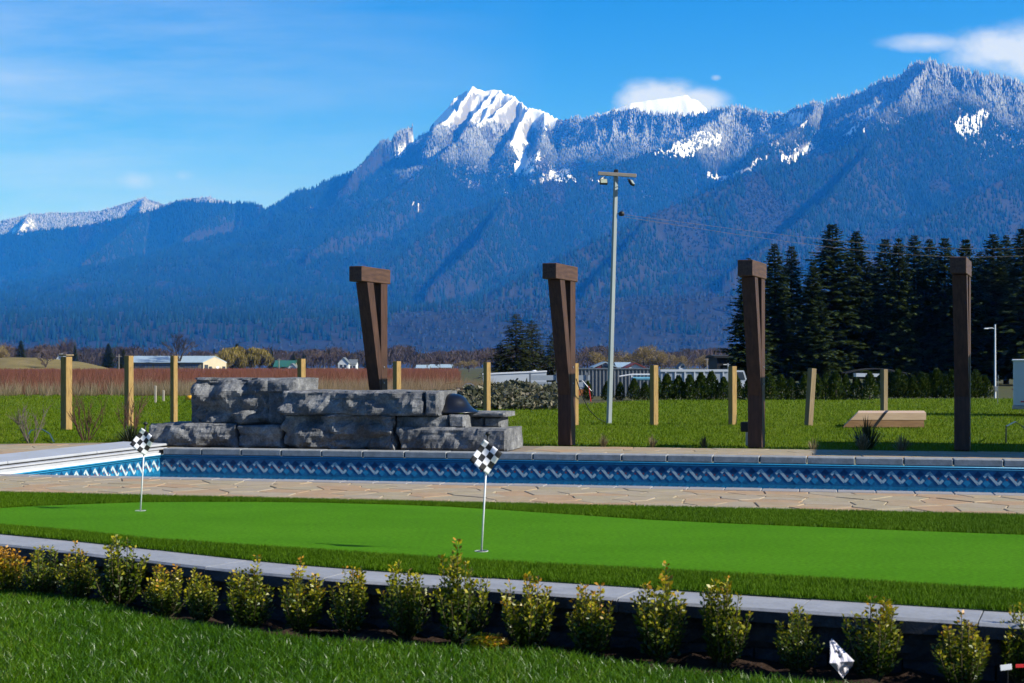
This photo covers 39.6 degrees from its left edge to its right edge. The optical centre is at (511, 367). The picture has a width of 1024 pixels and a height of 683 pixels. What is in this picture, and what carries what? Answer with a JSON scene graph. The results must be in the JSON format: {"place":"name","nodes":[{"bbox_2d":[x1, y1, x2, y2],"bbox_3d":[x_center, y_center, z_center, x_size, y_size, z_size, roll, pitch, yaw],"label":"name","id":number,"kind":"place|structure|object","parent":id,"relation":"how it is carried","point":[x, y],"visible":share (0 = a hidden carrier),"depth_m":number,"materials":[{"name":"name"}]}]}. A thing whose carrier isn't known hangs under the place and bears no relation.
{"place":"outdoors","nodes":[
{"label":"outdoors","id":0,"kind":"place"},
{"bbox_2d":[0,357,108,369],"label":"grass mound","id":1,"kind":"object","parent":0,"point":[16,363],"depth_m":268.42,"materials":[{"name":"plant"}]},
{"bbox_2d":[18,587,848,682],"bbox_3d":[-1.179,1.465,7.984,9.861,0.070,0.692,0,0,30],"label":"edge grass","id":2,"kind":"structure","parent":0,"point":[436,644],"depth_m":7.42,"materials":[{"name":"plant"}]},
{"bbox_2d":[19,585,999,682],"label":"planting bed","id":3,"kind":"object","parent":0,"point":[700,660],"visible":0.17,"depth_m":7.33,"materials":[{"name":"soil"}]},
{"bbox_2d":[0,545,30,592],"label":"boxwood shrub","id":4,"kind":"object","parent":3,"relation":"on","point":[12,580],"visible":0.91,"depth_m":9.22,"materials":[{"name":"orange plant"}]},
{"bbox_2d":[21,545,64,596],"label":"boxwood shrub","id":5,"kind":"object","parent":3,"relation":"on","point":[42,579],"visible":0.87,"depth_m":9.10,"materials":[{"name":"green plant"}]},
{"bbox_2d":[56,540,96,599],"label":"boxwood shrub","id":6,"kind":"object","parent":3,"relation":"on","point":[71,585],"visible":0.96,"depth_m":8.97,"materials":[{"name":"green plant"}]},
{"bbox_2d":[87,534,150,607],"bbox_3d":[-2.447,1.276,8.870,0.392,0.453,0.351,0,0,-25],"label":"boxwood shrub","id":7,"kind":"object","parent":3,"relation":"on","point":[122,585],"visible":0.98,"depth_m":8.83,"materials":[{"name":"green plant"}]},
{"bbox_2d":[137,563,188,617],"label":"boxwood shrub","id":8,"kind":"object","parent":3,"relation":"on","point":[161,601],"visible":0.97,"depth_m":8.50,"materials":[{"name":"green plant"}]},
{"bbox_2d":[183,567,220,623],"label":"boxwood shrub","id":9,"kind":"object","parent":3,"relation":"on","point":[199,602],"visible":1,"depth_m":8.28,"materials":[{"name":"green plant"}]},
{"bbox_2d":[223,554,275,627],"bbox_3d":[-1.499,1.283,8.137,0.306,0.439,0.317,0,0,-8],"label":"boxwood shrub","id":10,"kind":"object","parent":3,"relation":"on","point":[248,600],"visible":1,"depth_m":8.08,"materials":[{"name":"green plant"}]},
{"bbox_2d":[278,556,327,633],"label":"boxwood shrub","id":11,"kind":"object","parent":3,"relation":"on","point":[302,617],"visible":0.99,"depth_m":7.99,"materials":[{"name":"green plant"}]},
{"bbox_2d":[327,566,368,635],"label":"boxwood shrub","id":12,"kind":"object","parent":3,"relation":"on","point":[351,618],"visible":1,"depth_m":7.91,"materials":[{"name":"green plant"}]},
{"bbox_2d":[376,560,435,640],"bbox_3d":[-0.573,1.279,7.785,0.290,0.447,0.324,0,0,20],"label":"boxwood shrub","id":13,"kind":"object","parent":3,"relation":"on","point":[406,610],"visible":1,"depth_m":7.75,"materials":[{"name":"green plant"}]},
{"bbox_2d":[433,537,494,648],"bbox_3d":[-0.265,1.201,7.586,0.333,0.605,0.321,0,0,-19],"label":"boxwood shrub","id":14,"kind":"object","parent":3,"relation":"on","point":[453,613],"visible":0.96,"depth_m":7.55,"materials":[{"name":"green plant"}]},
{"bbox_2d":[461,631,509,650],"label":"cut sprig","id":15,"kind":"object","parent":3,"relation":"on","point":[480,639],"visible":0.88,"depth_m":7.42,"materials":[{"name":"green plant"}]},
{"bbox_2d":[0,535,1023,682],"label":"retaining wall","id":16,"kind":"structure","parent":3,"relation":"on","point":[919,627],"depth_m":7.56,"materials":[{"name":"concrete"}]},
{"bbox_2d":[497,571,558,651],"bbox_3d":[0.086,1.292,7.493,0.321,0.422,0.305,0,0,-18],"label":"boxwood shrub","id":17,"kind":"object","parent":3,"relation":"on","point":[533,626],"visible":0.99,"depth_m":7.46,"materials":[{"name":"green plant"}]},
{"bbox_2d":[565,582,615,657],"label":"boxwood shrub","id":18,"kind":"object","parent":3,"relation":"on","point":[590,632],"visible":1,"depth_m":7.35,"materials":[{"name":"green plant"}]},
{"bbox_2d":[629,560,690,663],"bbox_3d":[0.746,1.236,7.212,0.286,0.533,0.335,0,0,-25],"label":"boxwood shrub","id":19,"kind":"object","parent":3,"relation":"on","point":[663,642],"visible":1,"depth_m":7.17,"materials":[{"name":"green plant"}]},
{"bbox_2d":[698,576,752,668],"bbox_3d":[1.065,1.273,7.102,0.255,0.460,0.288,0,0,-33],"label":"boxwood shrub","id":20,"kind":"object","parent":3,"relation":"on","point":[724,646],"visible":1,"depth_m":7.05,"materials":[{"name":"green plant"}]},
{"bbox_2d":[773,604,824,672],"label":"boxwood shrub","id":21,"kind":"object","parent":3,"relation":"on","point":[794,657],"visible":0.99,"depth_m":6.91,"materials":[{"name":"green plant"}]},
{"bbox_2d":[829,639,853,677],"bbox_3d":[1.553,1.385,6.727,0.127,0.184,0.116,0,0,0],"label":"paper sheet","id":22,"kind":"object","parent":3,"relation":"on","point":[841,661],"visible":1,"depth_m":6.71,"materials":[{"name":"paper"}]},
{"bbox_2d":[837,595,903,680],"bbox_3d":[1.729,1.299,6.820,0.328,0.407,0.289,0,0,-27],"label":"boxwood shrub","id":23,"kind":"object","parent":3,"relation":"on","point":[878,665],"visible":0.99,"depth_m":6.76,"materials":[{"name":"green plant"}]},
{"bbox_2d":[931,609,991,682],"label":"boxwood shrub","id":24,"kind":"object","parent":3,"relation":"on","point":[954,667],"visible":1,"depth_m":6.59,"materials":[{"name":"green plant"}]},
{"bbox_2d":[997,602,1023,682],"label":"boxwood shrub","id":25,"kind":"object","parent":3,"relation":"on","point":[1013,657],"visible":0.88,"depth_m":6.67,"materials":[{"name":"green plant"}]},
{"bbox_2d":[0,60,1023,367],"bbox_3d":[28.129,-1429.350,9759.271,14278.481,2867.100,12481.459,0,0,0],"label":"mountain","id":26,"kind":"structure","parent":0,"point":[496,106],"depth_m":6646.79,"materials":[{"name":"stone"}]},
{"bbox_2d":[0,58,1023,356],"bbox_3d":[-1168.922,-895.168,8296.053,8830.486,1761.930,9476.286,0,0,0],"label":"mountain forest","id":27,"kind":"object","parent":26,"relation":"on","point":[92,290],"visible":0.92,"depth_m":7263.30,"materials":[{"name":"blue plant"}]},
{"bbox_2d":[0,443,1023,514],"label":"pool deck","id":28,"kind":"structure","parent":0,"point":[825,500],"depth_m":13.73,"materials":[{"name":"stone"}]},
{"bbox_2d":[0,441,168,473],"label":"pool cover housing","id":29,"kind":"object","parent":28,"relation":"on","point":[39,458],"visible":0.92,"depth_m":18.87,"materials":[{"name":"white plastic"}]},
{"bbox_2d":[149,421,243,447],"bbox_3d":[-4.709,1.016,21.779,1.526,0.364,1.117,0,0,13],"label":"boulder","id":30,"kind":"object","parent":28,"relation":"on","point":[184,434],"visible":0.71,"depth_m":21.33,"materials":[{"name":"stone"}]},
{"bbox_2d":[190,377,318,423],"bbox_3d":[-3.936,0.503,21.667,1.677,0.702,1.168,0,0,13],"label":"boulder","id":31,"kind":"object","parent":30,"relation":"on","point":[242,400],"visible":0.91,"depth_m":21.31,"materials":[{"name":"stone"}]},
{"bbox_2d":[237,424,289,447],"bbox_3d":[-3.664,1.024,21.572,0.788,0.348,0.951,0,0,13],"label":"boulder","id":32,"kind":"object","parent":28,"relation":"on","point":[264,435],"visible":0.64,"depth_m":21.18,"materials":[{"name":"stone"}]},
{"bbox_2d":[280,414,400,449],"bbox_3d":[-2.438,0.938,21.334,1.798,0.521,1.202,0,0,13],"label":"boulder","id":33,"kind":"object","parent":28,"relation":"on","point":[335,431],"visible":0.75,"depth_m":20.89,"materials":[{"name":"stone"}]},
{"bbox_2d":[277,389,435,415],"bbox_3d":[-2.213,0.517,21.256,2.277,0.363,1.292,0,0,13],"label":"boulder","id":34,"kind":"object","parent":33,"relation":"on","point":[399,402],"visible":0.88,"depth_m":20.71,"materials":[{"name":"stone"}]},
{"bbox_2d":[396,426,522,450],"bbox_3d":[-0.770,1.030,20.965,1.663,0.336,1.130,0,0,13],"label":"boulder","id":35,"kind":"object","parent":28,"relation":"on","point":[507,438],"visible":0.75,"depth_m":20.49,"materials":[{"name":"stone"}]},
{"bbox_2d":[396,413,459,428],"bbox_3d":[-1.222,0.798,21.079,0.835,0.221,0.960,0,0,14],"label":"boulder","id":36,"kind":"object","parent":35,"relation":"on","point":[424,421],"visible":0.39,"depth_m":20.64,"materials":[{"name":"stone"}]},
{"bbox_2d":[425,390,456,415],"bbox_3d":[-1.039,0.517,20.989,0.228,0.361,1.105,0,0,13],"label":"boulder","id":37,"kind":"object","parent":36,"relation":"on","point":[435,401],"visible":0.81,"depth_m":20.48,"materials":[{"name":"stone"}]},
{"bbox_2d":[449,413,472,427],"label":"boulder","id":38,"kind":"object","parent":35,"relation":"on","point":[462,420],"visible":0.85,"depth_m":20.57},
{"bbox_2d":[484,417,507,426],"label":"boulder","id":39,"kind":"object","parent":35,"relation":"on","point":[496,421],"visible":0.77,"depth_m":20.96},
{"bbox_2d":[464,410,514,416],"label":"boulder","id":40,"kind":"object","parent":39,"relation":"on","point":[480,413],"visible":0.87,"depth_m":20.88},
{"bbox_2d":[441,393,477,412],"bbox_3d":[-0.904,0.528,21.084,0.880,0.280,0.880,0,0,0],"label":"bell cover","id":41,"kind":"object","parent":40,"relation":"on","point":[456,403],"visible":0.73,"depth_m":20.84,"materials":[{"name":"metal"}]},
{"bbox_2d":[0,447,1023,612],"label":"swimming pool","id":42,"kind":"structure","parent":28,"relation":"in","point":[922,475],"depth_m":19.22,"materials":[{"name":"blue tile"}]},
{"bbox_2d":[0,393,1023,451],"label":"back lawn","id":43,"kind":"structure","parent":0,"point":[627,433],"depth_m":30.11,"materials":[{"name":"plant"}]},
{"bbox_2d":[5,404,50,442],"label":"bare shrub","id":44,"kind":"object","parent":43,"relation":"on","point":[18,423],"visible":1,"depth_m":22.57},
{"bbox_2d":[59,354,73,429],"bbox_3d":[-8.554,0.476,27.302,0.200,1.447,0.200,0,0,30],"label":"fence post","id":45,"kind":"object","parent":43,"relation":"on","point":[66,387],"visible":0.98,"depth_m":27.25,"materials":[{"name":"brown wood"}]},
{"bbox_2d":[67,380,107,440],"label":"bare shrub","id":46,"kind":"object","parent":43,"relation":"on","point":[89,419],"visible":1,"depth_m":23.20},
{"bbox_2d":[124,356,133,425],"bbox_3d":[-7.856,0.487,29.169,0.135,1.446,0.135,0,0,32],"label":"fence post","id":47,"kind":"object","parent":43,"relation":"on","point":[128,372],"visible":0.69,"depth_m":29.13,"materials":[{"name":"brown wood"}]},
{"bbox_2d":[116,384,149,431],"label":"bare shrub","id":48,"kind":"object","parent":43,"relation":"on","point":[136,420],"visible":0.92,"depth_m":23.60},
{"bbox_2d":[170,356,177,421],"bbox_3d":[-7.243,0.482,30.471,0.115,1.456,0.115,0,0,34],"label":"fence post","id":49,"kind":"object","parent":43,"relation":"on","point":[173,388],"visible":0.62,"depth_m":30.43,"materials":[{"name":"brown wood"}]},
{"bbox_2d":[349,266,389,389],"bbox_3d":[-2.214,-0.176,22.236,0.234,2.750,0.970,0,0,22],"label":"timber frame","id":50,"kind":"object","parent":43,"relation":"on","point":[371,284],"visible":0.88,"depth_m":22.25,"materials":[{"name":"wood"}]},
{"bbox_2d":[483,362,490,410],"bbox_3d":[-0.583,0.548,33.134,0.125,1.325,0.125,0,0,-43],"label":"fence post","id":51,"kind":"object","parent":43,"relation":"on","point":[486,386],"visible":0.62,"depth_m":33.09,"materials":[{"name":"brown wood"}]},
{"bbox_2d":[542,263,577,445],"bbox_3d":[0.740,-0.176,21.605,0.234,2.750,0.970,0,0,22],"label":"timber frame","id":52,"kind":"object","parent":43,"relation":"on","point":[562,279],"visible":1,"depth_m":21.70,"materials":[{"name":"wood"}]},
{"bbox_2d":[598,169,636,422],"bbox_3d":[2.249,-1.519,30.378,0.822,5.439,0.304,0,0,0],"label":"light pole","id":53,"kind":"object","parent":43,"relation":"on","point":[615,174],"visible":1,"depth_m":30.44,"materials":[{"name":"grey metal"}]},
{"bbox_2d":[650,365,657,424],"bbox_3d":[2.963,0.584,29.677,0.130,1.251,0.130,0,0,-37],"label":"fence post","id":54,"kind":"object","parent":43,"relation":"on","point":[653,394],"visible":0.84,"depth_m":29.62,"materials":[{"name":"brown wood"}]},
{"bbox_2d":[692,372,710,399],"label":"hedge cedar","id":55,"kind":"object","parent":43,"relation":"on","point":[700,377],"visible":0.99,"depth_m":52.42,"materials":[{"name":"green plant"}]},
{"bbox_2d":[702,370,721,399],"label":"hedge cedar","id":56,"kind":"object","parent":43,"relation":"on","point":[712,380],"visible":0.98,"depth_m":52.53,"materials":[{"name":"green plant"}]},
{"bbox_2d":[728,366,736,424],"bbox_3d":[4.642,0.595,29.937,0.130,1.230,0.130,0,0,-34],"label":"fence post","id":57,"kind":"object","parent":43,"relation":"on","point":[732,394],"visible":0.88,"depth_m":29.89,"materials":[{"name":"brown wood"}]},
{"bbox_2d":[738,260,766,447],"bbox_3d":[3.546,-0.176,20.957,0.234,2.750,0.970,0,0,22],"label":"timber frame","id":58,"kind":"object","parent":43,"relation":"on","point":[752,274],"visible":1,"depth_m":21.03,"materials":[{"name":"wood"}]},
{"bbox_2d":[804,368,815,425],"bbox_3d":[6.177,0.618,29.446,0.130,1.189,0.130,6,-3,-30],"label":"fence post","id":59,"kind":"object","parent":43,"relation":"on","point":[810,395],"visible":0.97,"depth_m":29.39,"materials":[{"name":"wood"}]},
{"bbox_2d":[826,371,846,399],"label":"hedge cedar","id":60,"kind":"object","parent":43,"relation":"on","point":[835,381],"visible":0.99,"depth_m":52.37,"materials":[{"name":"green plant"}]},
{"bbox_2d":[847,414,888,448],"bbox_3d":[5.235,0.944,21.052,0.800,0.537,0.818,0,0,33],"label":"evergreen sprout","id":61,"kind":"object","parent":43,"relation":"on","point":[867,431],"visible":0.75,"depth_m":21.02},
{"bbox_2d":[861,370,879,399],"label":"hedge cedar","id":62,"kind":"object","parent":43,"relation":"on","point":[869,381],"visible":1,"depth_m":52.38,"materials":[{"name":"green plant"}]},
{"bbox_2d":[843,419,923,426],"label":"lumber beam","id":63,"kind":"structure","parent":43,"relation":"on","point":[892,423],"depth_m":28.33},
{"bbox_2d":[851,411,925,419],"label":"lumber beam","id":64,"kind":"structure","parent":63,"relation":"on","point":[896,415],"depth_m":28.33,"materials":[{"name":"wood"}]},
{"bbox_2d":[880,369,887,410],"bbox_3d":[8.344,0.628,31.895,0.120,1.164,0.120,0,0,-27],"label":"fence post","id":65,"kind":"object","parent":43,"relation":"on","point":[883,389],"visible":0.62,"depth_m":31.85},
{"bbox_2d":[950,257,971,450],"bbox_3d":[6.410,-0.171,20.296,0.234,2.740,0.970,0,0,22],"label":"timber frame","id":66,"kind":"object","parent":43,"relation":"on","point":[961,270],"visible":1,"depth_m":20.34,"materials":[{"name":"wood"}]},
{"bbox_2d":[1012,359,1023,408],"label":"cargo trailer","id":67,"kind":"object","parent":43,"relation":"on","point":[1018,384],"visible":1,"depth_m":34.95,"materials":[{"name":"white paint"}]},
{"bbox_2d":[8,528,1023,611],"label":"turf base","id":68,"kind":"object","parent":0,"point":[588,583],"visible":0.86,"depth_m":7.87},
{"bbox_2d":[0,502,1023,590],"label":"putting green","id":69,"kind":"object","parent":68,"relation":"on","point":[982,559],"visible":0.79,"depth_m":10.03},
{"bbox_2d":[130,422,155,510],"bbox_3d":[-3.078,0.838,11.886,0.215,0.764,0.101,0,0,0],"label":"golf flag","id":70,"kind":"object","parent":69,"relation":"on","point":[142,441],"visible":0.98,"depth_m":11.87,"materials":[{"name":"fabric"}]},
{"bbox_2d":[469,431,501,551],"bbox_3d":[-0.169,0.819,9.268,0.215,0.803,0.101,0,0,0],"label":"golf flag","id":71,"kind":"object","parent":69,"relation":"on","point":[485,457],"visible":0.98,"depth_m":9.25,"materials":[{"name":"fabric"}]},
{"bbox_2d":[0,490,1023,611],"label":"turf fringe","id":72,"kind":"object","parent":68,"relation":"on","point":[984,597],"visible":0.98,"depth_m":9.33,"materials":[{"name":"plant"}]},
{"bbox_2d":[100,368,1012,409],"bbox_3d":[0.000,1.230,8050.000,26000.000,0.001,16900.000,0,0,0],"label":"ground","id":73,"kind":"structure","parent":0,"point":[1005,391],"depth_m":78.62,"materials":[{"name":"plant"}]},
{"bbox_2d":[0,377,196,395],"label":"dry grass","id":74,"kind":"structure","parent":73,"relation":"on","point":[146,389],"depth_m":60.66,"materials":[{"name":"plant"}]},
{"bbox_2d":[161,330,197,367],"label":"bare tree","id":75,"kind":"object","parent":73,"relation":"on","point":[177,338],"visible":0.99,"depth_m":299.83,"materials":[{"name":"grey plant"}]},
{"bbox_2d":[134,356,226,369],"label":"barn","id":76,"kind":"structure","parent":73,"relation":"on","point":[185,362],"depth_m":300.52,"materials":[{"name":"beige"}]},
{"bbox_2d":[210,349,249,368],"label":"willow tree","id":77,"kind":"object","parent":73,"relation":"on","point":[228,357],"visible":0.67,"depth_m":329.81,"materials":[{"name":"yellow plant"}]},
{"bbox_2d":[2,367,458,373],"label":"blueberry bushes","id":78,"kind":"object","parent":73,"relation":"on","point":[246,369],"visible":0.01,"depth_m":192.26,"materials":[{"name":"plant"}]},
{"bbox_2d":[0,367,464,394],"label":"blueberry bushes","id":79,"kind":"object","parent":73,"relation":"on","point":[33,377],"visible":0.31,"depth_m":72.84,"materials":[{"name":"plant"}]},
{"bbox_2d":[246,348,273,367],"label":"willow tree","id":80,"kind":"object","parent":73,"relation":"on","point":[259,357],"visible":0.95,"depth_m":333.45,"materials":[{"name":"yellow plant"}]},
{"bbox_2d":[1,343,727,368],"bbox_3d":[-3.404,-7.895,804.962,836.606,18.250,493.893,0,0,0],"label":"wood","id":81,"kind":"object","parent":73,"relation":"on","point":[405,355],"visible":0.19,"depth_m":603.59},
{"bbox_2d":[307,376,496,391],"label":"dry grass","id":82,"kind":"structure","parent":73,"relation":"on","point":[408,385],"depth_m":55.12,"materials":[{"name":"plant"}]},
{"bbox_2d":[431,378,557,409],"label":"bramble bank","id":83,"kind":"structure","parent":73,"relation":"on","point":[514,394],"depth_m":43.36,"materials":[{"name":"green plant"}]},
{"bbox_2d":[491,370,546,383],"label":"white trailer","id":84,"kind":"object","parent":73,"relation":"on","point":[500,377],"visible":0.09,"depth_m":66.00,"materials":[{"name":"paint"}]},
{"bbox_2d":[484,314,555,374],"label":"evergreen tree","id":85,"kind":"object","parent":73,"relation":"on","point":[516,363],"visible":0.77,"depth_m":83.80,"materials":[{"name":"green plant"}]},
{"bbox_2d":[510,320,554,380],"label":"evergreen tree","id":86,"kind":"object","parent":73,"relation":"on","point":[535,336],"visible":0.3,"depth_m":85.83,"materials":[{"name":"green plant"}]},
{"bbox_2d":[537,333,555,381],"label":"evergreen tree","id":87,"kind":"object","parent":73,"relation":"on","point":[551,365],"visible":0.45,"depth_m":81.92,"materials":[{"name":"green plant"}]},
{"bbox_2d":[529,372,589,394],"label":"flatbed trailer","id":88,"kind":"object","parent":73,"relation":"on","point":[586,377],"visible":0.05,"depth_m":56.98,"materials":[{"name":"metal"}]},
{"bbox_2d":[615,344,657,366],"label":"budding tree","id":89,"kind":"object","parent":73,"relation":"on","point":[645,354],"visible":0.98,"depth_m":318.01,"materials":[{"name":"brown plant"}]},
{"bbox_2d":[658,369,727,393],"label":"trailer","id":90,"kind":"object","parent":73,"relation":"on","point":[683,373],"visible":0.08,"depth_m":63.00,"materials":[{"name":"white metal"}]},
{"bbox_2d":[714,258,782,379],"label":"fir tree","id":91,"kind":"object","parent":73,"relation":"on","point":[738,354],"visible":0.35,"depth_m":87.73,"materials":[{"name":"green plant"}]},
{"bbox_2d":[745,244,805,382],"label":"fir tree","id":92,"kind":"object","parent":73,"relation":"on","point":[774,310],"visible":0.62,"depth_m":93.45,"materials":[{"name":"green plant"}]},
{"bbox_2d":[777,246,806,367],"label":"fir tree","id":93,"kind":"object","parent":73,"relation":"on","point":[791,272],"visible":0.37,"depth_m":99.75,"materials":[{"name":"green plant"}]},
{"bbox_2d":[775,262,849,381],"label":"fir tree","id":94,"kind":"object","parent":73,"relation":"on","point":[813,309],"visible":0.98,"depth_m":91.62,"materials":[{"name":"green plant"}]},
{"bbox_2d":[787,224,903,379],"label":"fir tree","id":95,"kind":"object","parent":73,"relation":"on","point":[846,313],"visible":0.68,"depth_m":97.23,"materials":[{"name":"green plant"}]},
{"bbox_2d":[827,231,887,382],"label":"fir tree","id":96,"kind":"object","parent":73,"relation":"on","point":[866,284],"visible":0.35,"depth_m":100.57,"materials":[{"name":"green plant"}]},
{"bbox_2d":[852,239,920,374],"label":"fir tree","id":97,"kind":"object","parent":73,"relation":"on","point":[882,266],"visible":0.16,"depth_m":102.76,"materials":[{"name":"green plant"}]},
{"bbox_2d":[857,238,932,378],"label":"fir tree","id":98,"kind":"object","parent":73,"relation":"on","point":[900,344],"visible":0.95,"depth_m":96.56,"materials":[{"name":"green plant"}]},
{"bbox_2d":[888,368,909,397],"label":"hedge cedar","id":99,"kind":"object","parent":73,"relation":"on","point":[895,378],"visible":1,"depth_m":56.19,"materials":[{"name":"green plant"}]},
{"bbox_2d":[871,235,944,375],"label":"fir tree","id":100,"kind":"object","parent":73,"relation":"on","point":[916,257],"visible":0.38,"depth_m":99.48,"materials":[{"name":"green plant"}]},
{"bbox_2d":[916,239,941,341],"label":"fir tree","id":101,"kind":"object","parent":73,"relation":"on","point":[929,256],"visible":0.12,"depth_m":103.79,"materials":[{"name":"green plant"}]},
{"bbox_2d":[912,238,981,372],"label":"fir tree","id":102,"kind":"object","parent":73,"relation":"on","point":[941,286],"visible":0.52,"depth_m":98.69,"materials":[{"name":"green plant"}]},
{"bbox_2d":[918,239,1008,380],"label":"fir tree","id":103,"kind":"object","parent":73,"relation":"on","point":[978,340],"visible":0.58,"depth_m":95.55,"materials":[{"name":"green plant"}]},
{"bbox_2d":[971,234,1019,384],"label":"fir tree","id":104,"kind":"object","parent":73,"relation":"on","point":[990,279],"visible":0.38,"depth_m":97.62,"materials":[{"name":"green plant"}]},
{"bbox_2d":[976,228,1023,379],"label":"fir tree","id":105,"kind":"object","parent":73,"relation":"on","point":[1014,344],"visible":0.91,"depth_m":94.59,"materials":[{"name":"green plant"}]},
{"bbox_2d":[579,368,649,395],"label":"corrugated wall","id":106,"kind":"structure","parent":0,"point":[598,378],"depth_m":60.05,"materials":[{"name":"metal"}]},
{"bbox_2d":[705,355,745,372],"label":"dark shed","id":107,"kind":"structure","parent":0,"point":[715,361],"depth_m":115.00,"materials":[{"name":"black paint"}]},
{"label":"front lawn","id":108,"kind":"structure","parent":0,"visible":0},
{"bbox_2d":[0,587,851,682],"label":"front grass","id":109,"kind":"structure","parent":108,"relation":"on","point":[54,638],"depth_m":7.08,"materials":[{"name":"plant"}]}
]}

